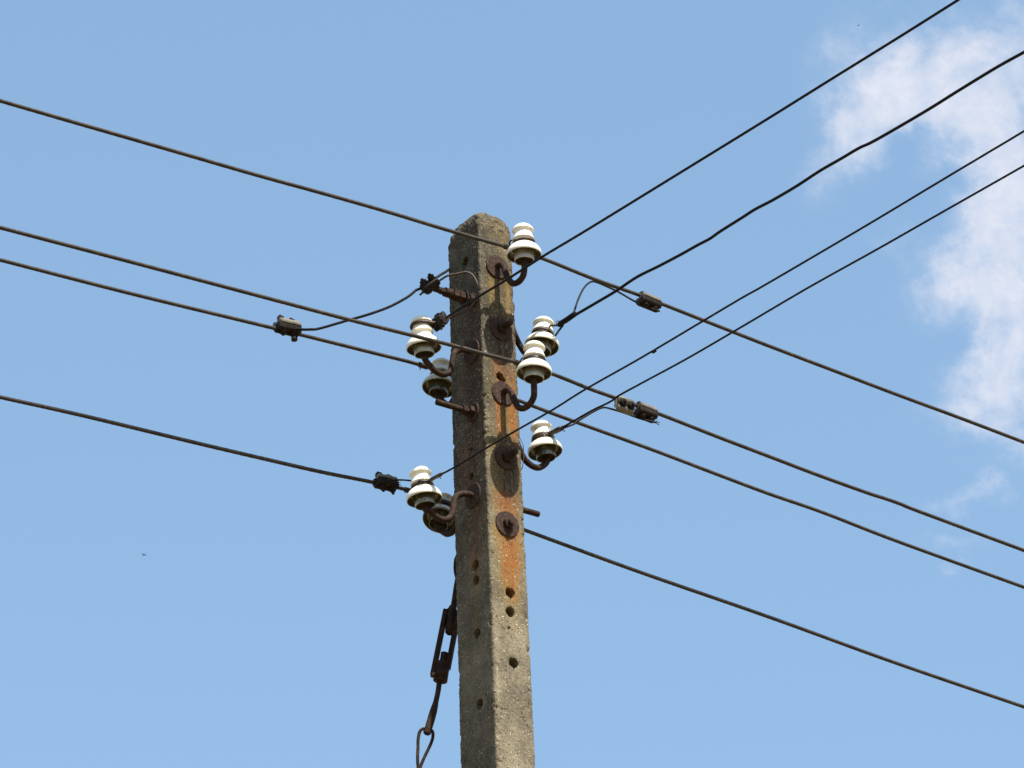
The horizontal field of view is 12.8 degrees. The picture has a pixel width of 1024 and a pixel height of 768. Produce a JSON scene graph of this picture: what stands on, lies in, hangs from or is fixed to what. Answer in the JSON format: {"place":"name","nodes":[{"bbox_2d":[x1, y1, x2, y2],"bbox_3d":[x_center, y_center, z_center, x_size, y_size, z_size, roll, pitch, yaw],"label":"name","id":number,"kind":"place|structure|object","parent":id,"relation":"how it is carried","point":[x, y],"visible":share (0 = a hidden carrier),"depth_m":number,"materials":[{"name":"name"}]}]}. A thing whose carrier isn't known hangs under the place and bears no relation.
{"place":"outdoors","nodes":[
{"label":"outdoors","id":0,"kind":"place"},
{"bbox_2d":[0,0,1023,767],"label":"sky","id":1,"kind":"structure","parent":0,"point":[271,615],"materials":[{"name":"blue"}]},
{"bbox_3d":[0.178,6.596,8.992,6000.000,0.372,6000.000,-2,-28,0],"label":"ground","id":2,"kind":"structure","parent":0,"visible":0},
{"bbox_2d":[448,213,534,767],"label":"utility pole","id":3,"kind":"object","parent":2,"relation":"on","point":[495,707],"visible":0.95,"depth_m":12.22,"materials":[{"name":"concrete"}]},
{"bbox_2d":[275,268,449,330],"bbox_3d":[-0.327,-0.268,12.506,0.600,0.385,0.274,15,-32,-28],"label":"jumper wire","id":4,"kind":"object","parent":3,"relation":"attached to","point":[376,311],"visible":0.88,"depth_m":12.35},
{"bbox_2d":[420,273,440,294],"bbox_3d":[-0.223,-0.270,12.408,0.058,0.053,0.041,-2,-28,0],"label":"wire clamp","id":5,"kind":"object","parent":4,"relation":"attached to","point":[430,284],"visible":1,"depth_m":12.40,"materials":[{"name":"black metal"}]},
{"bbox_2d":[419,271,478,325],"bbox_3d":[-0.170,-0.229,12.421,0.163,0.142,0.067,-2,-28,0],"label":"jumper wire","id":6,"kind":"object","parent":5,"relation":"attached to","point":[458,273],"visible":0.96,"depth_m":12.42,"materials":[{"name":"black metal"}]},
{"bbox_2d":[404,445,517,536],"bbox_3d":[-0.100,0.303,12.425,0.397,0.160,0.198,-20,-33,30],"label":"insulator","id":7,"kind":"object","parent":3,"relation":"attached to","point":[505,457],"visible":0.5,"depth_m":12.49,"materials":[{"name":"ceramic"}]},
{"bbox_2d":[0,395,1023,708],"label":"power line","id":8,"kind":"object","parent":7,"relation":"attached to","point":[232,451],"visible":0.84,"depth_m":12.73,"materials":[{"name":"black metal"}]},
{"bbox_2d":[372,471,398,494],"bbox_3d":[-0.344,0.270,12.415,0.067,0.068,0.043,17,-34,-32],"label":"wire clamp","id":9,"kind":"object","parent":8,"relation":"attached to","point":[384,486],"visible":1,"depth_m":12.40,"materials":[{"name":"metal"}]},
{"bbox_2d":[406,315,517,377],"bbox_3d":[-0.138,-0.072,12.464,0.359,0.169,0.097,19,-35,-34],"label":"insulator","id":10,"kind":"object","parent":3,"relation":"attached to","point":[424,350],"visible":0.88,"depth_m":12.39,"materials":[{"name":"ceramic"}]},
{"bbox_2d":[410,316,445,327],"bbox_3d":[-0.215,-0.165,12.390,0.142,0.044,0.062,-21,-33,32],"label":"end loop","id":11,"kind":"object","parent":10,"relation":"attached to","point":[430,322],"visible":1,"depth_m":12.39,"materials":[{"name":"grey metal"}]},
{"bbox_2d":[431,311,448,331],"bbox_3d":[-0.196,-0.170,12.412,0.036,0.062,0.048,18,-34,-33],"label":"wire clamp","id":12,"kind":"object","parent":10,"relation":"attached to","point":[440,324],"visible":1,"depth_m":12.40,"materials":[{"name":"black metal"}]},
{"bbox_2d":[444,0,959,318],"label":"service wire","id":13,"kind":"object","parent":10,"relation":"attached to","point":[716,150],"visible":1,"depth_m":11.52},
{"bbox_2d":[418,317,512,402],"bbox_3d":[-0.139,-0.062,12.588,0.140,0.178,0.400,15,-33,-29],"label":"insulator","id":14,"kind":"object","parent":3,"relation":"attached to","point":[435,386],"visible":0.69,"depth_m":12.68,"materials":[{"name":"ceramic"}]},
{"bbox_2d":[0,258,1023,588],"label":"power line","id":15,"kind":"object","parent":14,"relation":"attached to","point":[126,292],"visible":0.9,"depth_m":12.90,"materials":[{"name":"black metal"}]},
{"bbox_2d":[273,314,301,341],"bbox_3d":[-0.610,-0.152,12.406,0.073,0.074,0.046,17,-34,-32],"label":"wire clamp","id":16,"kind":"object","parent":15,"relation":"attached to","point":[284,326],"visible":1,"depth_m":12.39,"materials":[{"name":"metal"}]},
{"bbox_2d":[416,511,518,767],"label":"stay tensioner","id":17,"kind":"object","parent":3,"relation":"attached to","point":[507,524],"visible":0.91,"depth_m":12.24,"materials":[{"name":"metal"}]},
{"bbox_2d":[406,466,539,522],"bbox_3d":[-0.105,0.332,12.281,0.425,0.151,0.097,18,-34,-34],"label":"insulator","id":18,"kind":"object","parent":3,"relation":"attached to","point":[425,497],"visible":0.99,"depth_m":12.19,"materials":[{"name":"ceramic"}]},
{"bbox_2d":[374,479,428,481],"bbox_3d":[-0.269,0.267,12.298,0.096,0.124,0.249,15,-32,-28],"label":"jumper wire","id":19,"kind":"object","parent":18,"relation":"attached to","point":[402,480],"visible":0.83,"depth_m":12.39,"materials":[{"name":"black metal"}]},
{"bbox_2d":[428,472,442,481],"bbox_3d":[-0.202,0.251,12.155,0.010,0.021,0.064,18,-34,-33],"label":"dead end sleeve","id":20,"kind":"object","parent":18,"relation":"attached to","point":[438,475],"visible":1,"depth_m":12.15,"materials":[{"name":"grey metal"}]},
{"bbox_2d":[441,130,1023,474],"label":"service wire","id":21,"kind":"object","parent":18,"relation":"attached to","point":[653,351],"visible":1,"depth_m":11.24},
{"bbox_2d":[432,287,558,356],"bbox_3d":[-0.056,-0.158,12.570,0.411,0.166,0.097,13,-32,-26],"label":"insulator","id":22,"kind":"object","parent":3,"relation":"attached to","point":[548,340],"visible":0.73,"depth_m":12.60,"materials":[{"name":"ceramic"}]},
{"bbox_2d":[531,312,576,336],"bbox_3d":[0.112,-0.158,12.606,0.075,0.038,0.177,10,-30,-21],"label":"dead end sleeve","id":23,"kind":"object","parent":22,"relation":"attached to","point":[562,322],"visible":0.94,"depth_m":12.58,"materials":[{"name":"black metal"}]},
{"bbox_2d":[573,51,1023,317],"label":"service wire","id":24,"kind":"object","parent":22,"relation":"attached to","point":[808,178],"visible":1,"depth_m":11.84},
{"bbox_2d":[435,399,562,470],"bbox_3d":[-0.028,0.129,12.412,0.405,0.161,0.097,20,-35,-35],"label":"insulator","id":25,"kind":"object","parent":3,"relation":"attached to","point":[546,450],"visible":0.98,"depth_m":12.47,"materials":[{"name":"ceramic"}]},
{"bbox_2d":[531,425,564,442],"bbox_3d":[0.094,0.139,12.484,0.046,0.029,0.129,15,-33,-29],"label":"dead end sleeve","id":26,"kind":"object","parent":25,"relation":"attached to","point":[554,431],"visible":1,"depth_m":12.47,"materials":[{"name":"grey metal"}]},
{"bbox_2d":[560,407,655,429],"bbox_3d":[0.248,0.096,12.541,0.271,0.138,0.117,4,-29,-12],"label":"jumper wire","id":27,"kind":"object","parent":26,"relation":"attached to","point":[580,419],"visible":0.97,"depth_m":12.51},
{"bbox_2d":[562,165,1023,426],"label":"service wire","id":28,"kind":"object","parent":25,"relation":"attached to","point":[817,282],"visible":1,"depth_m":11.73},
{"bbox_2d":[486,223,541,286],"bbox_3d":[-0.043,-0.307,12.596,0.097,0.174,0.364,16,-33,-31],"label":"insulator","id":29,"kind":"object","parent":3,"relation":"attached to","point":[523,249],"visible":0.94,"depth_m":12.50,"materials":[{"name":"ceramic"}]},
{"bbox_2d":[0,99,1023,443],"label":"power line","id":30,"kind":"object","parent":29,"relation":"attached to","point":[244,171],"visible":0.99,"depth_m":12.44,"materials":[{"name":"black metal"}]},
{"bbox_2d":[636,291,661,312],"bbox_3d":[0.380,-0.230,12.754,0.068,0.066,0.044,17,-34,-32],"label":"wire clamp","id":31,"kind":"object","parent":30,"relation":"attached to","point":[645,300],"visible":1,"depth_m":12.74,"materials":[{"name":"metal"}]},
{"bbox_2d":[568,280,659,319],"bbox_3d":[0.258,-0.217,12.707,0.298,0.204,0.110,13,-32,-27],"label":"jumper wire","id":32,"kind":"object","parent":31,"relation":"attached to","point":[592,281],"visible":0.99,"depth_m":12.75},
{"bbox_2d":[492,340,551,411],"bbox_3d":[-0.016,0.029,12.415,0.097,0.190,0.386,14,-32,-28],"label":"insulator","id":33,"kind":"object","parent":3,"relation":"attached to","point":[533,369],"visible":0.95,"depth_m":12.31,"materials":[{"name":"ceramic"}]},
{"bbox_2d":[0,225,1023,551],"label":"power line","id":34,"kind":"object","parent":33,"relation":"attached to","point":[310,309],"visible":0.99,"depth_m":12.22,"materials":[{"name":"black metal"}]},
{"bbox_2d":[614,396,635,415],"bbox_3d":[0.310,0.057,12.488,0.060,0.049,0.042,17,-34,-32],"label":"wire clamp","id":35,"kind":"object","parent":34,"relation":"attached to","point":[622,404],"visible":0.99,"depth_m":12.48,"materials":[{"name":"metal"}]},
{"bbox_2d":[633,401,657,422],"bbox_3d":[0.364,0.077,12.536,0.061,0.069,0.046,18,-34,-33],"label":"wire clamp","id":36,"kind":"object","parent":34,"relation":"attached to","point":[642,410],"visible":1,"depth_m":12.52,"materials":[{"name":"metal"}]}
]}

